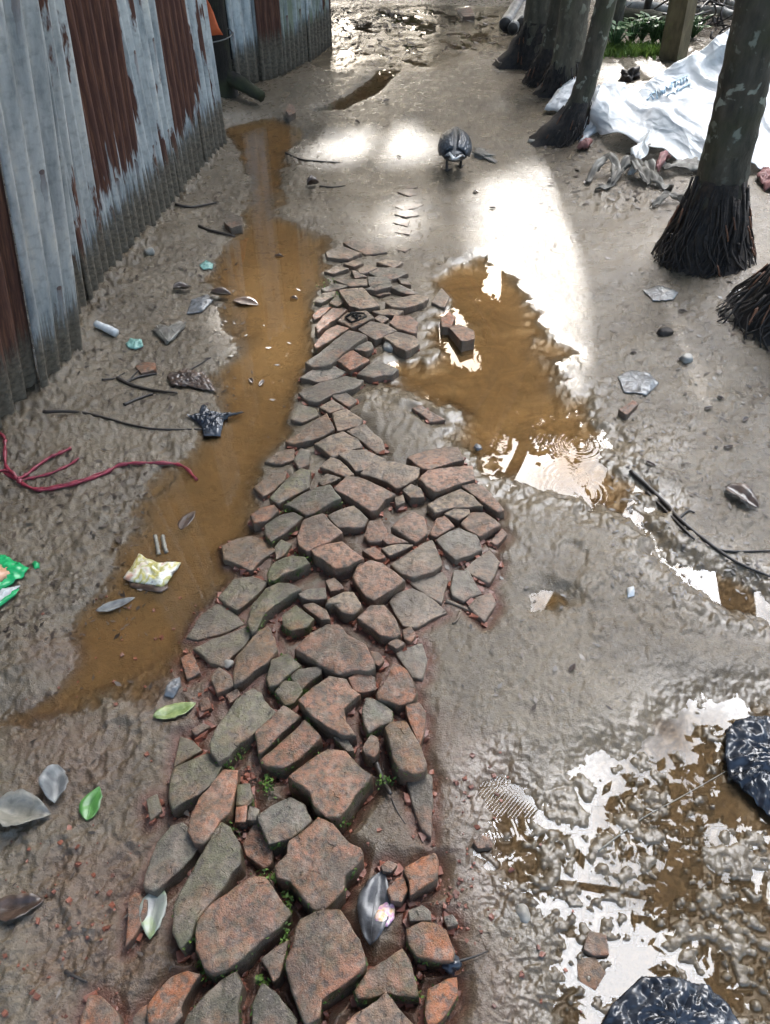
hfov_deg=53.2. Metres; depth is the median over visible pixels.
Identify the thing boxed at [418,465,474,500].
brick
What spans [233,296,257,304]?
fallen leaf
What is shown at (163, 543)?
cigarette butts
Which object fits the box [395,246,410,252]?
brick
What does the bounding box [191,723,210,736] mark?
brick
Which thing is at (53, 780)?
fallen leaf
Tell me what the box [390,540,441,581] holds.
brick
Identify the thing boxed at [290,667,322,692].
brick
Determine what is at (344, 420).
brick
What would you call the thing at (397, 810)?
twig
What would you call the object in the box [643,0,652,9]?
wooden post
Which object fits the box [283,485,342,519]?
brick
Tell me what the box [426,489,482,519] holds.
brick
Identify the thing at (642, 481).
twig
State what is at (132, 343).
plastic scrap
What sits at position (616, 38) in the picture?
leafy plant
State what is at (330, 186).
twig
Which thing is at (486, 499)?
brick
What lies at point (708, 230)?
palm tree
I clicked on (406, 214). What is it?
brick
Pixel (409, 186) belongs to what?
brick
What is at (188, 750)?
brick
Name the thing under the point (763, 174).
rag
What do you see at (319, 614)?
brick
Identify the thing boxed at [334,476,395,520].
brick
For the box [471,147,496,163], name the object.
leaf clump
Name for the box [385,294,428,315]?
brick
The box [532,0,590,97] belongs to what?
palm tree
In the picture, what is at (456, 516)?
brick
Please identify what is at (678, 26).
wooden post
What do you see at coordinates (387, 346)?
pebble
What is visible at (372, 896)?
fallen leaf
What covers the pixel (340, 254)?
brick
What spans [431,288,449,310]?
brick
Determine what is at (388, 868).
brick
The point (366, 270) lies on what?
brick
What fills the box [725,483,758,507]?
fallen leaf
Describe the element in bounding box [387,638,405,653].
brick
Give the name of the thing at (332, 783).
brick
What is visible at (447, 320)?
brick
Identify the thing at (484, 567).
brick
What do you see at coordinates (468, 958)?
twig
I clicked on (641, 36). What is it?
leafy plant
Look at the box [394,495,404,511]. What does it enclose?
brick
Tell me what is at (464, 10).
brick
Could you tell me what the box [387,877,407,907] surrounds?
brick
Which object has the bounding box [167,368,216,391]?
matted leaves
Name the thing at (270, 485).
brick
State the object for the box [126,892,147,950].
brick
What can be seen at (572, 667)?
fallen leaf
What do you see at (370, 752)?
brick
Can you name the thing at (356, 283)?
brick
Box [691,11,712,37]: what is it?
leafy plant
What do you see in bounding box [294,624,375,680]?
brick
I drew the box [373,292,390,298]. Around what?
brick
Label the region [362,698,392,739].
brick
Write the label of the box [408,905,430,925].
brick
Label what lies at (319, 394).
brick
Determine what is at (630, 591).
film scrap
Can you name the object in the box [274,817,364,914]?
brick
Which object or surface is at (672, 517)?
twig
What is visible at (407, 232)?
brick
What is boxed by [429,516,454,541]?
brick
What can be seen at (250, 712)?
brick
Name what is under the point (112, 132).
tin wall
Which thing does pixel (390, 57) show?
wet debris
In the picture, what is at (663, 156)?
rag
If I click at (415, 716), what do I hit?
brick
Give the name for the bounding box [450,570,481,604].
brick
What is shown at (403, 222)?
brick
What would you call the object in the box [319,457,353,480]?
brick
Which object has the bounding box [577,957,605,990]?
brick
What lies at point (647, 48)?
grass
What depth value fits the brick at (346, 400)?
2.68 m
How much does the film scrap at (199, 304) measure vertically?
0.014 m
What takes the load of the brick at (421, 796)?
on the muddy ground at (680, 886)
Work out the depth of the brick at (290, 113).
4.85 m
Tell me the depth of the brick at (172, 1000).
1.36 m
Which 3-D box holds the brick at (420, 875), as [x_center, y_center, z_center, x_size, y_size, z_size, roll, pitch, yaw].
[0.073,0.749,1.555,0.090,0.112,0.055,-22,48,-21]
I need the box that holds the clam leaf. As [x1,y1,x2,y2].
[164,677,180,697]
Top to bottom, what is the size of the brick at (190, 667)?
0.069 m
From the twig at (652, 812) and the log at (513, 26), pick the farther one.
the log at (513, 26)
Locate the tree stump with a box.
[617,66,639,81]
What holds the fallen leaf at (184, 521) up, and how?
on the puddle
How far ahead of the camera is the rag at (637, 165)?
3.97 m
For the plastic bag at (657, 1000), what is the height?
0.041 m
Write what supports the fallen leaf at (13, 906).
on the muddy ground at (680, 886)
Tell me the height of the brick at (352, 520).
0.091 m
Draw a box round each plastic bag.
[602,976,740,1023]
[724,715,769,816]
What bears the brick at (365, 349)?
on the muddy ground at (680, 886)
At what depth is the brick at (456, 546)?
2.16 m
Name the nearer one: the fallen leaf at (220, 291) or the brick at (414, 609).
the brick at (414, 609)
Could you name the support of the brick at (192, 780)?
on the muddy ground at (680, 886)
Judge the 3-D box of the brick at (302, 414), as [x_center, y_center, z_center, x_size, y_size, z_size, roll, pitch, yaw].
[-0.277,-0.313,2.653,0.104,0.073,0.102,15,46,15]
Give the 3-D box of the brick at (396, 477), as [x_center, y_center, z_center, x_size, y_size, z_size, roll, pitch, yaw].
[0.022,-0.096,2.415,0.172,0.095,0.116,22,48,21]
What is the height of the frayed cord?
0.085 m
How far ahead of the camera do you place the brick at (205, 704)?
1.80 m
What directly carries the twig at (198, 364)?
on the muddy ground at (680, 886)
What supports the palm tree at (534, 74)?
on the muddy ground at (680, 886)
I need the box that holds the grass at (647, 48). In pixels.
[603,37,660,59]
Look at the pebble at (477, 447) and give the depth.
2.51 m
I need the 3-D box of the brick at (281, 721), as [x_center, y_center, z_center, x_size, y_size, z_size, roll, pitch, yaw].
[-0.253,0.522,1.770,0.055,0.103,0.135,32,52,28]
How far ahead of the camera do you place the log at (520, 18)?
6.43 m
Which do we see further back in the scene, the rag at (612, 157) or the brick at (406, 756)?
the rag at (612, 157)
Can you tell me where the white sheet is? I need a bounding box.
[577,28,769,169]
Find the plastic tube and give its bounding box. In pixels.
[93,320,118,336]
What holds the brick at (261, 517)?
on the muddy ground at (680, 886)
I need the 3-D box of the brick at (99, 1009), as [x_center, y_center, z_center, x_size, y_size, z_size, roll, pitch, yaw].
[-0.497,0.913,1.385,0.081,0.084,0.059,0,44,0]
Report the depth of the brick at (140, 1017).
1.35 m
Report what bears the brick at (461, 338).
on the muddy ground at (680, 886)
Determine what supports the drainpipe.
on the muddy ground at (680, 886)
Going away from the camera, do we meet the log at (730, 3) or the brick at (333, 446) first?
the brick at (333, 446)
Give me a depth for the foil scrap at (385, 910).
1.48 m
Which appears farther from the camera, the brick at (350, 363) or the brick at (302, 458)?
the brick at (350, 363)
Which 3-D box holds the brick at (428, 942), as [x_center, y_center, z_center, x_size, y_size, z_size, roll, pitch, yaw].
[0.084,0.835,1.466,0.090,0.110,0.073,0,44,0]
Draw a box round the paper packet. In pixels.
[123,554,180,592]
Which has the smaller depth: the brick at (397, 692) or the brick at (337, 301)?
the brick at (397, 692)
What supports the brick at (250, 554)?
on the muddy ground at (680, 886)
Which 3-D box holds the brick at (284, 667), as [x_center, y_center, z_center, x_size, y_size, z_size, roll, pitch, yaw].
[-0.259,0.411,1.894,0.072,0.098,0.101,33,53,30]
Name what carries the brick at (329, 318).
on the muddy ground at (680, 886)
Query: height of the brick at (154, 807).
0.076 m
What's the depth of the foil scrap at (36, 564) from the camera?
2.10 m
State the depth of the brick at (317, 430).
2.53 m
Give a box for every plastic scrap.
[126,338,142,349]
[186,404,244,436]
[199,260,212,269]
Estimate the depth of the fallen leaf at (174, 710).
1.81 m
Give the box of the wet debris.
[331,3,647,210]
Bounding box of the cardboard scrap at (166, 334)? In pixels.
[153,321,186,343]
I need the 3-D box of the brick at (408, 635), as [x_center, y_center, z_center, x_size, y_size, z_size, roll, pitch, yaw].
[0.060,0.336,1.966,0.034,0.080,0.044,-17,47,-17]
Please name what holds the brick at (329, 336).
on the muddy ground at (680, 886)
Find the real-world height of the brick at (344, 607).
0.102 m
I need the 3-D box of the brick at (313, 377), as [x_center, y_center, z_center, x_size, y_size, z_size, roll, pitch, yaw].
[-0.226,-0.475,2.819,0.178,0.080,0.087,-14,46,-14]
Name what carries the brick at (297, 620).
on the muddy ground at (680, 886)
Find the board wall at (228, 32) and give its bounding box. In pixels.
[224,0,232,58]
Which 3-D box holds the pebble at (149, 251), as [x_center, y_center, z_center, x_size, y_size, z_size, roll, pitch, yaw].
[-1.051,-1.162,3.429,0.046,0.039,0.041,-20,47,-19]
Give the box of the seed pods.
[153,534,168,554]
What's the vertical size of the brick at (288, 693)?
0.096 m
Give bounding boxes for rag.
[577,138,592,148]
[585,152,623,189]
[608,154,651,185]
[621,143,650,172]
[627,130,649,174]
[643,158,673,189]
[650,190,683,206]
[655,150,670,171]
[661,156,698,170]
[757,167,769,191]
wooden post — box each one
[608,0,626,37]
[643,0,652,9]
[659,0,697,61]
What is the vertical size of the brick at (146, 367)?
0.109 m
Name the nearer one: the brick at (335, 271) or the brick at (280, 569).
the brick at (280, 569)
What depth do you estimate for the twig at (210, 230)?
3.66 m
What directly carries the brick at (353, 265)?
on the muddy ground at (680, 886)
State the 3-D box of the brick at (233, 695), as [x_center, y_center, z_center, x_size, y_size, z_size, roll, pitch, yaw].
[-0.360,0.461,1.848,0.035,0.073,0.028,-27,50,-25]
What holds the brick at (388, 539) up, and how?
on the muddy ground at (680, 886)
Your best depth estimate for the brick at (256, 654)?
1.88 m
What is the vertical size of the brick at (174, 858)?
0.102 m
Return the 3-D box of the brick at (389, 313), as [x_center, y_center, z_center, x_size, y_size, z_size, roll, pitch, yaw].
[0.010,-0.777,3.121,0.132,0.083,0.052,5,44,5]
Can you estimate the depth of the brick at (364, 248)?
3.53 m
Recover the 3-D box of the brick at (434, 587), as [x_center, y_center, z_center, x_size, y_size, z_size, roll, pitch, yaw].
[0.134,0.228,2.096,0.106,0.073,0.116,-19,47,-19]
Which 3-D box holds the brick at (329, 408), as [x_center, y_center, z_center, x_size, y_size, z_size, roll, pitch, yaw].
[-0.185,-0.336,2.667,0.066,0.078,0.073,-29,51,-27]
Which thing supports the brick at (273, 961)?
on the muddy ground at (680, 886)
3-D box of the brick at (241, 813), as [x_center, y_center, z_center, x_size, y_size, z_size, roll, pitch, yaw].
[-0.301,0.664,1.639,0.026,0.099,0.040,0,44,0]
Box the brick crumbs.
[0,347,581,1023]
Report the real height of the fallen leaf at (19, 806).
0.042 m
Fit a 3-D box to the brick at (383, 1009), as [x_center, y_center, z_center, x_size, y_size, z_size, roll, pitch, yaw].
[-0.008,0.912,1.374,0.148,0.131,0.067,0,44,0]
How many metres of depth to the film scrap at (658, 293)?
3.21 m
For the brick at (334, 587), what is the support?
on the muddy ground at (680, 886)
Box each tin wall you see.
[0,0,226,429]
[225,0,331,82]
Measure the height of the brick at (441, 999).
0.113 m
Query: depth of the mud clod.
2.99 m
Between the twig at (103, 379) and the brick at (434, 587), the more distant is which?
the twig at (103, 379)
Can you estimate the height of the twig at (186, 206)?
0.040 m
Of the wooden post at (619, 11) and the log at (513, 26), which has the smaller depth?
the wooden post at (619, 11)
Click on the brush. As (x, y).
(715, 21)
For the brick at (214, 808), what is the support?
on the muddy ground at (680, 886)
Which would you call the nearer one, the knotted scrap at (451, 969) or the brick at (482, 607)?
the knotted scrap at (451, 969)
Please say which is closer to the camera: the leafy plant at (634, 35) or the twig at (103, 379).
the twig at (103, 379)
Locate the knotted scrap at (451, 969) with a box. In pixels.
[441,953,461,975]
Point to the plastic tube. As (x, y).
(110, 330)
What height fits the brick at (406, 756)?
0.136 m
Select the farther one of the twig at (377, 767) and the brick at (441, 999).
the twig at (377, 767)
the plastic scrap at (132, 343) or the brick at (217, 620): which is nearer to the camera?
the brick at (217, 620)
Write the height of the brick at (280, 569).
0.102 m
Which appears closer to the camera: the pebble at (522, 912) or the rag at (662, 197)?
the pebble at (522, 912)
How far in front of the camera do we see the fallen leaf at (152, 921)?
1.48 m
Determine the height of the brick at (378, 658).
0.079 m
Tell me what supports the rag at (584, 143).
on the muddy ground at (680, 886)
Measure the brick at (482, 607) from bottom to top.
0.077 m
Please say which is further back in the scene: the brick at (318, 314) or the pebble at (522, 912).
the brick at (318, 314)
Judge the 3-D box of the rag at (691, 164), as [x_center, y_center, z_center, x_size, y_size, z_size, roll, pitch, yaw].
[1.565,-1.789,3.971,0.295,0.061,0.106,-5,44,-5]
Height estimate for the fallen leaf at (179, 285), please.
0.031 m
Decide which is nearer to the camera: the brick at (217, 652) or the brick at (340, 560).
the brick at (217, 652)
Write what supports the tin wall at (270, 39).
on the muddy ground at (680, 886)
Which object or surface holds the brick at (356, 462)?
on the muddy ground at (680, 886)
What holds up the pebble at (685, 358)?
on the muddy ground at (680, 886)
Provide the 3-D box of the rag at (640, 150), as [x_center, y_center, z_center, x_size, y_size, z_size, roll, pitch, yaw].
[1.341,-1.897,4.053,0.092,0.156,0.261,26,50,24]
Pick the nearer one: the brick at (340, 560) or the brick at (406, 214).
the brick at (340, 560)
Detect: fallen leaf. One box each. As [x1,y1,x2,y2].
[0,789,50,826]
[0,893,44,921]
[38,764,68,802]
[79,786,102,820]
[95,597,134,611]
[139,890,166,938]
[153,702,195,718]
[173,281,190,288]
[178,511,194,529]
[210,287,230,295]
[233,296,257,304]
[307,175,318,184]
[357,870,390,945]
[569,663,575,670]
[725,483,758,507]
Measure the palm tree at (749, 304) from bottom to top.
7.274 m
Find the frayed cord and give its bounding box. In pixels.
[0,432,197,491]
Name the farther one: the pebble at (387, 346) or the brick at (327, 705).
the pebble at (387, 346)
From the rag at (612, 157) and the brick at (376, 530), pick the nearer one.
the brick at (376, 530)
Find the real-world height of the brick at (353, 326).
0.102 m
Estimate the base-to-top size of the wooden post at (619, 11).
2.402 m
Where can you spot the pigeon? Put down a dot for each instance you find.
(454, 144)
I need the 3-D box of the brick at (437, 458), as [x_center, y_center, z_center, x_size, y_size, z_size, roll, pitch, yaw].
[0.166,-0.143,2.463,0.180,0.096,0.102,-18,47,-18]
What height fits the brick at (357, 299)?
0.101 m
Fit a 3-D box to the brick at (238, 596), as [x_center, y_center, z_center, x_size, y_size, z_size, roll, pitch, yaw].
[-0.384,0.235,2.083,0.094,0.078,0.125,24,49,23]
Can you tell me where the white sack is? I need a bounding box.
[544,77,575,111]
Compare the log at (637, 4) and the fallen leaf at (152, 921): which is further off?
the log at (637, 4)
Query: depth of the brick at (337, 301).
3.16 m
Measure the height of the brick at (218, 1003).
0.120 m
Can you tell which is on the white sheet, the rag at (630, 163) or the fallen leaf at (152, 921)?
the rag at (630, 163)
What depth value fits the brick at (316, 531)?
2.17 m
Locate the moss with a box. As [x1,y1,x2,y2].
[171,276,457,1023]
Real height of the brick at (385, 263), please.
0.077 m
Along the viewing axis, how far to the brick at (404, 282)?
3.29 m
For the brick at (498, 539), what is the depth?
2.20 m
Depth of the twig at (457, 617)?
2.00 m
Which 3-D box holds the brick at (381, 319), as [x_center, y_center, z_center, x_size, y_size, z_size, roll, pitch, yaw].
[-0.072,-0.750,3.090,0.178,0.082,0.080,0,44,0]
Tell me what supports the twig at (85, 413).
on the muddy ground at (680, 886)
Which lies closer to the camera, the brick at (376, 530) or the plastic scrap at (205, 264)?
the brick at (376, 530)
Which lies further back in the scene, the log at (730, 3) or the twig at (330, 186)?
the log at (730, 3)
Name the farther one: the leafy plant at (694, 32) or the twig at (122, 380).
the leafy plant at (694, 32)
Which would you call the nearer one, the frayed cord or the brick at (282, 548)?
the brick at (282, 548)
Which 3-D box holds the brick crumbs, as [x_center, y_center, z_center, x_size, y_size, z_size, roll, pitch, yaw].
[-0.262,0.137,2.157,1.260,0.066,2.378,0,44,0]
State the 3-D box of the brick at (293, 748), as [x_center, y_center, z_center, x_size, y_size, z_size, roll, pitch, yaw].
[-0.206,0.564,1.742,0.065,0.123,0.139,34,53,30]
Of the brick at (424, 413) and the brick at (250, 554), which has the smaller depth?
the brick at (250, 554)
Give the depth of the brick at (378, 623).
1.95 m
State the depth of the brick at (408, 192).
4.00 m
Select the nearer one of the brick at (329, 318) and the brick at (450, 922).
the brick at (450, 922)
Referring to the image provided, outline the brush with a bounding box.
[625,0,734,38]
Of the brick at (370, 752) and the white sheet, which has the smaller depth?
the brick at (370, 752)
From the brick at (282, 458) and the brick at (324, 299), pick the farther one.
the brick at (324, 299)
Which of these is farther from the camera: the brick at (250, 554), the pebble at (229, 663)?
the brick at (250, 554)
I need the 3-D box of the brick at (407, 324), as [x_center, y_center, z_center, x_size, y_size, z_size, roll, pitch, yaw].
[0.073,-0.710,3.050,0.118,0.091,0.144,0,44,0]
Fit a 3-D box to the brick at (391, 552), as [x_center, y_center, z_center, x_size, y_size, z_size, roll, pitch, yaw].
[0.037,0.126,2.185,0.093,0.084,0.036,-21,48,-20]
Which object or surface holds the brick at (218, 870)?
on the muddy ground at (680, 886)
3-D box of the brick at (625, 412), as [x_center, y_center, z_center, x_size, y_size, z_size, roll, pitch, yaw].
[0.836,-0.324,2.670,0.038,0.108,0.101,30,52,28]
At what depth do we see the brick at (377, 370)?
2.79 m
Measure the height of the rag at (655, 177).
0.082 m
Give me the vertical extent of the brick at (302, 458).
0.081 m
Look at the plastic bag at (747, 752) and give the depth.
1.70 m
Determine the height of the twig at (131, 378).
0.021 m
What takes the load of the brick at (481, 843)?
on the muddy ground at (680, 886)
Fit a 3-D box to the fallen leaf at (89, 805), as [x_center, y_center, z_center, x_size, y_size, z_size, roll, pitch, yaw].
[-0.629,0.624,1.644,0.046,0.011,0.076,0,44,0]
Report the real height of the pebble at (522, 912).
0.023 m
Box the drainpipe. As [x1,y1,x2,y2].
[208,0,264,101]
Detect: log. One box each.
[499,0,525,31]
[508,1,525,33]
[517,8,524,31]
[623,8,665,30]
[625,0,667,12]
[695,4,732,19]
[720,0,734,8]
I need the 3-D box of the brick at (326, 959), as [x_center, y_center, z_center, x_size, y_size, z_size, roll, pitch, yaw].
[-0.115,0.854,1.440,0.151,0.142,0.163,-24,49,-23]
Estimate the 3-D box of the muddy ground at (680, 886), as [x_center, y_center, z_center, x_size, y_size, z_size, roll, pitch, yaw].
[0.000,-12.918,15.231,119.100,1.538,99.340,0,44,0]
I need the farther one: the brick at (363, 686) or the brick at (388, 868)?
the brick at (363, 686)
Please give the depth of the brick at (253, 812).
1.61 m
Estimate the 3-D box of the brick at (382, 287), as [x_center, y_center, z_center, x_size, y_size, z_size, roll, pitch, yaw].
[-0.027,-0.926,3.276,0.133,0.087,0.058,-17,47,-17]
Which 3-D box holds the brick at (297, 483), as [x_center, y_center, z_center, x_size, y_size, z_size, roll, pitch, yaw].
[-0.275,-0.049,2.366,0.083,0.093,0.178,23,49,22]
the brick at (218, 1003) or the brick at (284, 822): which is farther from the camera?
the brick at (284, 822)
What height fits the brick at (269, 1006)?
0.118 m
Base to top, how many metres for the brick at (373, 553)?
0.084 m
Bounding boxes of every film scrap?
[186,294,213,313]
[618,370,658,394]
[627,586,634,596]
[643,285,677,300]
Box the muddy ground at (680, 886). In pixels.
[0,0,769,1023]
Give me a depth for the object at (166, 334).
2.98 m
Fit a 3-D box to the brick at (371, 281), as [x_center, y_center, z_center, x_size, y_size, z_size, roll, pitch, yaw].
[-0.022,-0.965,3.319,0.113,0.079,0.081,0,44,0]
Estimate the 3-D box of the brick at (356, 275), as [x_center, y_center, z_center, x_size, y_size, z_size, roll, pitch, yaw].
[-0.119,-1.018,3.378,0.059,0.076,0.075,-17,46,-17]
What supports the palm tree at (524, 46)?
on the muddy ground at (680, 886)
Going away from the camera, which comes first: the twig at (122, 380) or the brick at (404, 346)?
the twig at (122, 380)
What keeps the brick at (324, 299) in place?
on the muddy ground at (680, 886)
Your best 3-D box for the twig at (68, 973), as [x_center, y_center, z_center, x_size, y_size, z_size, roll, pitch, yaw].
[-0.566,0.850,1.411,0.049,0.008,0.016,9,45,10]
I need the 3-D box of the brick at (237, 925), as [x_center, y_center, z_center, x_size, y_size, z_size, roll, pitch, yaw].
[-0.276,0.814,1.482,0.182,0.140,0.124,-30,51,-27]
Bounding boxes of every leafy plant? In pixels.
[609,20,632,45]
[613,14,653,42]
[629,11,661,41]
[641,13,664,42]
[648,17,664,43]
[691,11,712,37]
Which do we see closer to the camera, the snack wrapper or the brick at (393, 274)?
the snack wrapper
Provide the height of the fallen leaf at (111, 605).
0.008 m
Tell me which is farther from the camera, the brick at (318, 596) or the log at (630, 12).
the log at (630, 12)
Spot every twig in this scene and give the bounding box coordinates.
[42,410,201,429]
[64,969,87,982]
[102,372,124,380]
[116,376,177,393]
[123,393,152,405]
[126,370,156,381]
[167,357,210,378]
[175,202,215,207]
[198,224,234,236]
[285,152,339,162]
[319,185,344,187]
[373,761,392,795]
[391,798,405,823]
[445,599,469,611]
[452,610,461,623]
[459,950,487,961]
[598,771,725,851]
[629,469,769,576]
[645,490,694,539]
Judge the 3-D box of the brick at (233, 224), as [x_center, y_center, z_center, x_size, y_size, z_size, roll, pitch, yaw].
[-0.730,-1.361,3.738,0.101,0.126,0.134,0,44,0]
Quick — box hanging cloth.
[206,0,222,35]
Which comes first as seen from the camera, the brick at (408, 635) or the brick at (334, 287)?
the brick at (408, 635)
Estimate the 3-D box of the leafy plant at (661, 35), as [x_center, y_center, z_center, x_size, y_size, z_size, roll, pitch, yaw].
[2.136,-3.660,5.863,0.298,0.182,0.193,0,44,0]
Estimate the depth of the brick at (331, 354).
2.86 m
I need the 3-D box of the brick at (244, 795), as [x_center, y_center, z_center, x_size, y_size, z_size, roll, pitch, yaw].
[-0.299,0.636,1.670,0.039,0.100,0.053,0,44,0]
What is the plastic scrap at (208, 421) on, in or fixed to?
on the puddle
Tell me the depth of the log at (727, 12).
6.21 m
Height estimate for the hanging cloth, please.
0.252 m
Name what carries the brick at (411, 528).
on the muddy ground at (680, 886)
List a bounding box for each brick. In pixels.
[80,995,123,1023]
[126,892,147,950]
[133,1005,147,1023]
[135,362,156,374]
[143,822,199,896]
[146,794,162,820]
[147,971,204,1023]
[168,753,222,817]
[172,822,245,956]
[174,736,202,766]
[180,652,200,681]
[184,971,246,1023]
[186,604,244,641]
[187,769,240,854]
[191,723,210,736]
[193,626,251,668]
[195,876,293,983]
[199,697,211,712]
[209,688,275,769]
[211,667,233,699]
[218,576,268,614]
[221,536,274,575]
[224,214,242,234]
[227,689,240,706]
[233,626,278,691]
[235,805,247,831]
[236,783,254,809]
[242,824,274,874]
[247,583,301,636]
[247,806,260,826]
[250,505,278,531]
[252,983,297,1023]
[253,472,286,499]
[255,705,300,764]
[256,797,312,856]
[260,720,322,778]
[261,940,290,989]
[264,512,303,547]
[265,449,294,466]
[266,653,301,696]
[267,556,310,586]
[269,468,311,510]
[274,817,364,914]
[275,540,291,560]
[275,681,303,708]
[282,605,313,639]
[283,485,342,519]
[285,413,334,449]
[285,909,367,1023]
[286,104,295,122]
[288,749,373,833]
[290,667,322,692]
[291,404,319,424]
[294,448,310,469]
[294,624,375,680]
[297,513,343,560]
[298,376,363,406]
[298,588,327,607]
[298,676,361,745]
[300,366,345,384]
[303,603,330,627]
[305,330,367,371]
[311,541,364,580]
[312,307,330,322]
[313,325,349,354]
[314,291,335,306]
[314,431,362,458]
[315,308,347,337]
[318,474,340,486]
[319,400,344,417]
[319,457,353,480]
[321,283,347,292]
[324,266,348,276]
[325,246,361,262]
[325,578,344,597]
[325,592,362,622]
[328,506,367,534]
[329,295,343,307]
[332,393,356,409]
[332,409,363,433]
[333,279,367,288]
[333,737,354,758]
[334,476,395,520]
[337,310,374,331]
[337,351,369,376]
[338,449,386,476]
[339,288,379,313]
[343,240,386,255]
[343,260,363,269]
[345,312,396,346]
[345,992,412,1023]
[346,424,385,454]
[347,674,376,699]
[351,270,366,278]
[352,560,405,606]
[354,341,373,357]
[354,949,418,1007]
[356,360,398,383]
[356,605,400,645]
[358,265,377,275]
[359,461,419,494]
[362,546,385,562]
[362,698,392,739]
[362,734,379,766]
[364,519,386,547]
[365,281,391,295]
[367,276,392,286]
[369,267,408,282]
[370,651,383,670]
[371,309,403,319]
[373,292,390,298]
[374,315,388,323]
[375,662,417,714]
[376,259,403,267]
[380,532,408,546]
[380,860,396,876]
[381,544,413,560]
[382,332,419,358]
[383,721,427,785]
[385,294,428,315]
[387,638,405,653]
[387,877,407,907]
[389,315,417,338]
[389,588,446,630]
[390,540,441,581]
[391,284,418,296]
[391,512,427,545]
[393,219,409,226]
[394,211,419,218]
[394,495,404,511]
[395,203,422,209]
[395,229,411,235]
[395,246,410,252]
[395,644,426,681]
[397,189,419,196]
[398,278,410,288]
[402,184,417,188]
[402,484,424,506]
[402,627,415,644]
[403,853,438,901]
[405,703,425,747]
[406,447,463,474]
[406,774,433,840]
[406,921,454,969]
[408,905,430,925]
[409,572,448,605]
[411,404,444,423]
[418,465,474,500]
[424,977,457,1023]
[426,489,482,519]
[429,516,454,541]
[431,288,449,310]
[435,528,481,565]
[440,312,455,337]
[443,914,457,930]
[444,508,469,526]
[448,324,474,356]
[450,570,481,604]
[457,7,472,15]
[460,512,500,540]
[461,13,474,20]
[461,483,503,519]
[465,550,499,587]
[468,593,495,622]
[472,835,492,851]
[490,529,507,548]
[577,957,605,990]
[582,931,608,957]
[618,400,638,419]
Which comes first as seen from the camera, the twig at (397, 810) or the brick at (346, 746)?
the twig at (397, 810)
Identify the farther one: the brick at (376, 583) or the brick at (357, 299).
the brick at (357, 299)
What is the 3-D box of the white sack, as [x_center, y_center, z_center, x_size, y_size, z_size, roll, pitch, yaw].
[1.230,-2.704,4.942,0.303,0.159,0.874,14,46,14]
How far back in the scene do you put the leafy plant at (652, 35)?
5.86 m
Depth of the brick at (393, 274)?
3.34 m
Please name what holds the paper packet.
on the puddle
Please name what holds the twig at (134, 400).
on the muddy ground at (680, 886)
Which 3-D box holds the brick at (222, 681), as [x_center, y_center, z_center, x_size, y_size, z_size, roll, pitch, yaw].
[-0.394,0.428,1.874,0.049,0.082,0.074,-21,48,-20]
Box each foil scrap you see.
[32,561,39,568]
[374,902,394,926]
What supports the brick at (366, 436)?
on the muddy ground at (680, 886)
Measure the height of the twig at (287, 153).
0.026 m
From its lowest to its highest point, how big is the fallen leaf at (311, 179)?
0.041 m
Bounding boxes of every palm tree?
[492,0,549,70]
[521,0,560,87]
[529,0,616,148]
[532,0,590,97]
[651,0,769,278]
[716,263,769,350]
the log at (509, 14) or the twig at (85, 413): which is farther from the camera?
the log at (509, 14)
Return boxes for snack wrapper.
[0,555,28,606]
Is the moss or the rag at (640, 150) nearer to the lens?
the moss
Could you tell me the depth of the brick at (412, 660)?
1.90 m
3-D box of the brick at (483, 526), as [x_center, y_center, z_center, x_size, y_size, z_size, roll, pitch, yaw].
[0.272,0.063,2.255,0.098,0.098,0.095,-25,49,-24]
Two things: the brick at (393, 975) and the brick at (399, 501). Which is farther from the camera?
the brick at (399, 501)
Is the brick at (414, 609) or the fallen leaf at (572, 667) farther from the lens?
the brick at (414, 609)
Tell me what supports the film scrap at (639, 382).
on the muddy ground at (680, 886)
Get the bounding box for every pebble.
[144,247,154,254]
[224,659,233,669]
[382,341,392,351]
[474,444,481,450]
[515,903,529,922]
[679,353,692,363]
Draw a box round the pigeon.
[438,126,471,171]
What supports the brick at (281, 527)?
on the muddy ground at (680, 886)
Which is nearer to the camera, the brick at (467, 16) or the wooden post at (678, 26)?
the wooden post at (678, 26)
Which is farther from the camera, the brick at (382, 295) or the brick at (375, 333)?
the brick at (382, 295)
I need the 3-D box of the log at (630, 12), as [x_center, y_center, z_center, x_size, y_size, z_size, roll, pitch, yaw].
[2.121,-4.026,6.285,0.462,0.148,0.133,28,50,26]
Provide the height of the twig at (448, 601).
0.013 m
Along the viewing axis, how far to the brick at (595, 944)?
1.44 m
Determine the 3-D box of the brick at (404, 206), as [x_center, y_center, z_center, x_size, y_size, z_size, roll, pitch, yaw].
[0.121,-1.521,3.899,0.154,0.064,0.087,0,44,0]
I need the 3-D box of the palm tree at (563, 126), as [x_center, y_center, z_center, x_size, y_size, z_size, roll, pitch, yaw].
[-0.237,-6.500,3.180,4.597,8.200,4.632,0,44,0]
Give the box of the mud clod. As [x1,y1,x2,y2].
[657,327,673,336]
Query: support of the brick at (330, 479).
on the muddy ground at (680, 886)
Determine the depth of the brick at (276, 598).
2.00 m

